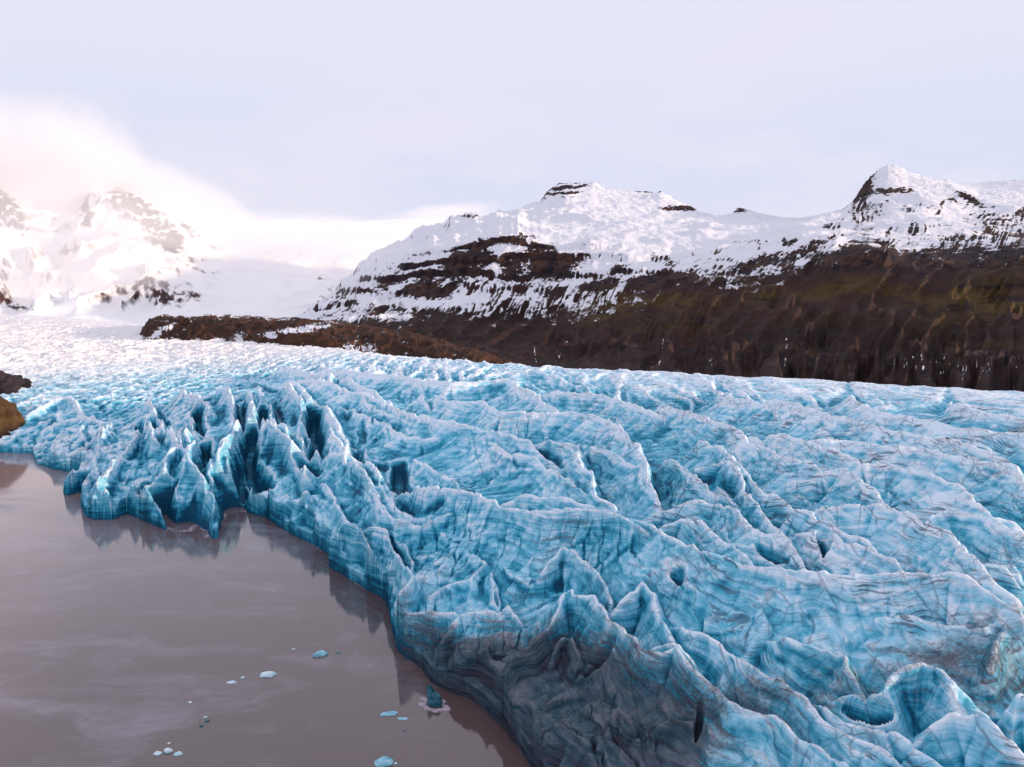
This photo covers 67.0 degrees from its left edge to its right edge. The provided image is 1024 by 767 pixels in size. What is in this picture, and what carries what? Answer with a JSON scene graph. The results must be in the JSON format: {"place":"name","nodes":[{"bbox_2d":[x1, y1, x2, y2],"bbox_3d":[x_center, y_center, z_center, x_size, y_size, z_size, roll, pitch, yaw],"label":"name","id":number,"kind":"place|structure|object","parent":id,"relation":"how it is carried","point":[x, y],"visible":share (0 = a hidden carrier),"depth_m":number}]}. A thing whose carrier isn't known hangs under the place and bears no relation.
{"place":"outdoors","nodes":[
{"label":"outdoors","id":0,"kind":"place"},
{"bbox_2d":[0,187,446,324],"bbox_3d":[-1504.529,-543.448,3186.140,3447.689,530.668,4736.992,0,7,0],"label":"mountain","id":1,"kind":"structure","parent":0,"point":[119,254],"depth_m":2156.74},
{"bbox_2d":[139,314,519,363],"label":"moraine hill","id":2,"kind":"structure","parent":0,"point":[332,333],"depth_m":624.92},
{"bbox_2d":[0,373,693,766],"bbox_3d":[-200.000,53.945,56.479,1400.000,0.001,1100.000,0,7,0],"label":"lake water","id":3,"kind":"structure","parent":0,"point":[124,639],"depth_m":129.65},
{"bbox_2d":[0,396,25,437],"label":"boulder","id":4,"kind":"object","parent":3,"relation":"in","point":[11,418],"visible":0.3,"depth_m":309.69},
{"bbox_2d":[153,751,161,755],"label":"ice floe","id":5,"kind":"object","parent":3,"relation":"on","point":[158,753],"visible":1,"depth_m":101.75},
{"bbox_2d":[163,748,172,753],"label":"ice floe","id":6,"kind":"object","parent":3,"relation":"on","point":[167,750],"visible":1,"depth_m":102.10},
{"bbox_2d":[173,751,182,755],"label":"ice floe","id":7,"kind":"object","parent":3,"relation":"on","point":[178,753],"visible":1,"depth_m":101.62},
{"bbox_2d":[33,455,389,616],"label":"foam","id":8,"kind":"object","parent":3,"relation":"on","point":[190,529],"visible":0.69,"depth_m":199.29},
{"bbox_2d":[260,671,276,677],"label":"ice floe","id":9,"kind":"object","parent":3,"relation":"on","point":[267,674],"visible":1,"depth_m":122.53},
{"bbox_2d":[313,650,327,656],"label":"ice floe","id":10,"kind":"object","parent":3,"relation":"on","point":[320,653],"visible":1,"depth_m":129.49},
{"bbox_2d":[374,756,392,766],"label":"ice floe","id":11,"kind":"object","parent":3,"relation":"on","point":[383,761],"visible":1,"depth_m":99.43},
{"bbox_2d":[380,711,398,715],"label":"ice floe","id":12,"kind":"object","parent":3,"relation":"on","point":[390,713],"visible":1,"depth_m":111.35},
{"bbox_2d":[417,697,449,712],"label":"foam","id":13,"kind":"object","parent":3,"relation":"on","point":[445,708],"visible":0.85,"depth_m":113.24},
{"bbox_2d":[427,685,442,707],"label":"ice lump","id":14,"kind":"object","parent":3,"relation":"on","point":[434,699],"visible":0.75,"depth_m":113.67},
{"bbox_2d":[0,314,1023,766],"bbox_3d":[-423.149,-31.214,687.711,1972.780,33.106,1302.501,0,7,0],"label":"glacier","id":15,"kind":"object","parent":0,"point":[554,566],"visible":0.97,"depth_m":153.11},
{"bbox_2d":[0,370,31,393],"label":"rock outcrop","id":16,"kind":"object","parent":15,"relation":"on","point":[9,383],"visible":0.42,"depth_m":368.20},
{"bbox_2d":[0,0,1023,222],"label":"sky","id":17,"kind":"structure","parent":0,"point":[325,111]},
{"bbox_2d":[288,164,1023,391],"bbox_3d":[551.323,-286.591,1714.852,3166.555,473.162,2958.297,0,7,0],"label":"mountain","id":18,"kind":"structure","parent":0,"point":[893,274],"depth_m":939.58}
]}

